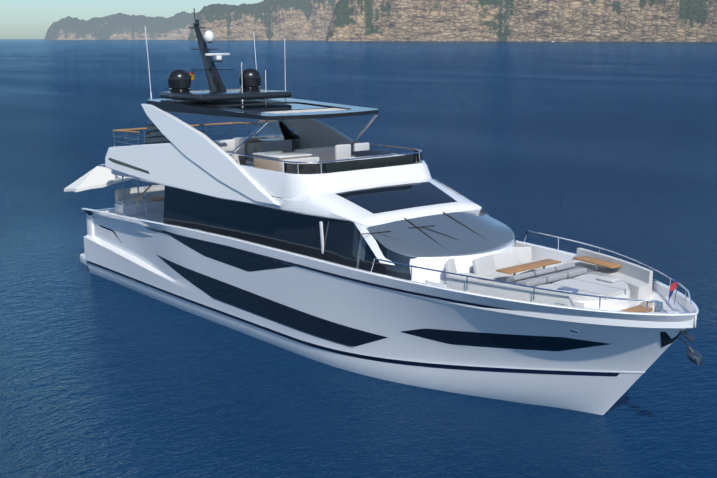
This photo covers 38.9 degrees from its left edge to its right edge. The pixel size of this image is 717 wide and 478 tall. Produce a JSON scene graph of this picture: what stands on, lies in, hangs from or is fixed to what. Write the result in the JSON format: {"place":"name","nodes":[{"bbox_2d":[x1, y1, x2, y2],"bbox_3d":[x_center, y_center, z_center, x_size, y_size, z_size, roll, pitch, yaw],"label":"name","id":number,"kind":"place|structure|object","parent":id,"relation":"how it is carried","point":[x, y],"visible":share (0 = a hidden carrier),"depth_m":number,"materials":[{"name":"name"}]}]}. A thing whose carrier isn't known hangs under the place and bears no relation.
{"place":"outdoors","nodes":[
{"label":"outdoors","id":0,"kind":"place"},
{"bbox_2d":[44,11,195,39],"bbox_3d":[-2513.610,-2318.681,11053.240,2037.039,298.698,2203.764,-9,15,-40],"label":"headland","id":1,"kind":"structure","parent":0,"point":[119,26],"depth_m":10473.91,"materials":[{"name":"grey stone"}]},
{"bbox_2d":[0,0,262,38],"label":"sky","id":2,"kind":"structure","parent":0,"point":[19,19],"materials":[{"name":"blue"}]},
{"bbox_2d":[187,0,338,39],"bbox_3d":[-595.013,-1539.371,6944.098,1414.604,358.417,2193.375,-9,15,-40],"label":"headland","id":3,"kind":"structure","parent":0,"point":[287,19],"depth_m":6337.01,"materials":[{"name":"brown stone"}]},
{"bbox_2d":[0,39,716,477],"bbox_3d":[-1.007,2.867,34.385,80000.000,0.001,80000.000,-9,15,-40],"label":"sea","id":4,"kind":"structure","parent":0,"point":[608,145],"depth_m":47.17,"materials":[{"name":"liquid"}]},
{"bbox_2d":[82,208,698,414],"bbox_3d":[-0.568,1.949,33.679,6.600,4.475,25.954,-9,15,-40],"label":"yacht hull","id":5,"kind":"object","parent":4,"relation":"on","point":[395,329],"visible":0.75,"depth_m":27.78,"materials":[{"name":"white plastic"}]},
{"bbox_2d":[64,164,138,196],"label":"parasol","id":6,"kind":"object","parent":5,"relation":"on","point":[100,176],"visible":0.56,"depth_m":40.67,"materials":[{"name":"white fabric"}]},
{"bbox_2d":[83,209,122,244],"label":"fairlead recess","id":7,"kind":"object","parent":5,"relation":"on","point":[88,212],"visible":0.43,"depth_m":40.54,"materials":[{"name":"black"}]},
{"bbox_2d":[80,201,163,265],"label":"aft mouldings","id":8,"kind":"object","parent":5,"relation":"on","point":[155,206],"visible":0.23,"depth_m":41.37,"materials":[{"name":"white plastic"}]},
{"bbox_2d":[83,183,163,253],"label":"aft teak","id":9,"kind":"object","parent":8,"relation":"on","point":[157,198],"visible":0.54,"depth_m":40.63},
{"bbox_2d":[115,185,164,204],"bbox_3d":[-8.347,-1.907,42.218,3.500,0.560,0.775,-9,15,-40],"label":"glass doors","id":10,"kind":"structure","parent":8,"relation":"on","point":[130,196],"depth_m":41.70,"materials":[{"name":"glass"}]},
{"bbox_2d":[122,177,146,217],"bbox_3d":[-7.136,-1.899,40.731,1.441,2.000,5.143,8,14,36],"label":"support pole","id":11,"kind":"object","parent":5,"relation":"on","point":[124,199],"visible":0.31,"depth_m":38.94,"materials":[{"name":"silver metal"}]},
{"bbox_2d":[163,186,514,279],"bbox_3d":[-0.854,-0.437,33.499,5.385,2.026,13.150,-9,15,-40],"label":"window band","id":12,"kind":"object","parent":5,"relation":"on","point":[354,244],"visible":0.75,"depth_m":30.03,"materials":[{"name":"black glass"}]},
{"bbox_2d":[111,169,480,227],"bbox_3d":[-2.655,-2.073,35.382,5.720,0.870,14.320,-9,15,-40],"label":"yacht superstructure","id":13,"kind":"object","parent":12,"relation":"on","point":[373,205],"depth_m":30.31,"materials":[{"name":"white plastic"}]},
{"bbox_2d":[113,122,431,198],"bbox_3d":[-3.306,-2.998,35.977,5.671,1.415,12.425,-9,15,-40],"label":"flybridge","id":14,"kind":"object","parent":13,"relation":"on","point":[276,167],"visible":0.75,"depth_m":32.08,"materials":[{"name":"white plastic"}]},
{"bbox_2d":[105,104,353,204],"bbox_3d":[-3.810,-3.419,36.496,6.124,2.780,11.402,-9,15,-40],"label":"support","id":15,"kind":"object","parent":14,"relation":"on","point":[173,151],"visible":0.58,"depth_m":35.22,"materials":[{"name":"white plastic"}]},
{"bbox_2d":[145,8,378,155],"bbox_3d":[-3.518,-5.503,35.737,5.407,5.302,8.400,-9,15,-40],"label":"hardtop","id":16,"kind":"object","parent":14,"relation":"on","point":[267,109],"visible":1,"depth_m":36.33,"materials":[{"name":"black"}]},
{"bbox_2d":[97,209,691,312],"bbox_3d":[-0.292,-0.351,32.897,6.406,1.271,24.084,-9,15,-40],"label":"railing","id":17,"kind":"object","parent":5,"relation":"on","point":[673,286],"visible":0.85,"depth_m":24.93,"materials":[{"name":"silver metal"}]},
{"bbox_2d":[409,240,678,313],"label":"foredeck mouldings","id":18,"kind":"object","parent":5,"relation":"on","point":[463,263],"visible":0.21,"depth_m":27.68,"materials":[{"name":"white plastic"}]},
{"bbox_2d":[506,262,586,286],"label":"foredeck headrests","id":19,"kind":"object","parent":18,"relation":"on","point":[547,275],"visible":0.88,"depth_m":26.64,"materials":[{"name":"white fabric"}]},
{"bbox_2d":[444,246,652,307],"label":"foredeck cushions","id":20,"kind":"object","parent":18,"relation":"on","point":[635,279],"visible":0.79,"depth_m":26.35,"materials":[{"name":"white fabric"}]},
{"bbox_2d":[557,286,578,292],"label":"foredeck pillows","id":21,"kind":"object","parent":20,"relation":"on","point":[565,288],"visible":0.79,"depth_m":25.20,"materials":[{"name":"blue fabric"}]},
{"bbox_2d":[513,265,666,312],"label":"foredeck table legs","id":22,"kind":"object","parent":18,"relation":"on","point":[655,307],"visible":0.29,"depth_m":24.27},
{"bbox_2d":[478,256,652,312],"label":"wooden tables","id":23,"kind":"object","parent":22,"relation":"on","point":[543,263],"visible":0.52,"depth_m":27.35,"materials":[{"name":"brown wood"}]},
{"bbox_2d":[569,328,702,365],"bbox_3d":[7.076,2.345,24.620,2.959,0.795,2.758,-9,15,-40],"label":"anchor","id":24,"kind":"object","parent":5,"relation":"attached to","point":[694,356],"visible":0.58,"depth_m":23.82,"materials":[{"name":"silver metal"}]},
{"bbox_2d":[640,301,653,306],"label":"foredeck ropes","id":25,"kind":"object","parent":5,"relation":"on","point":[650,303],"visible":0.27,"depth_m":25.57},
{"bbox_2d":[325,0,716,41],"bbox_3d":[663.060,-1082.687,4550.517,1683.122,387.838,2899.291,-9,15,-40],"label":"cliff","id":26,"kind":"structure","parent":0,"point":[553,20],"depth_m":3782.86,"materials":[{"name":"brown stone"}]}
]}

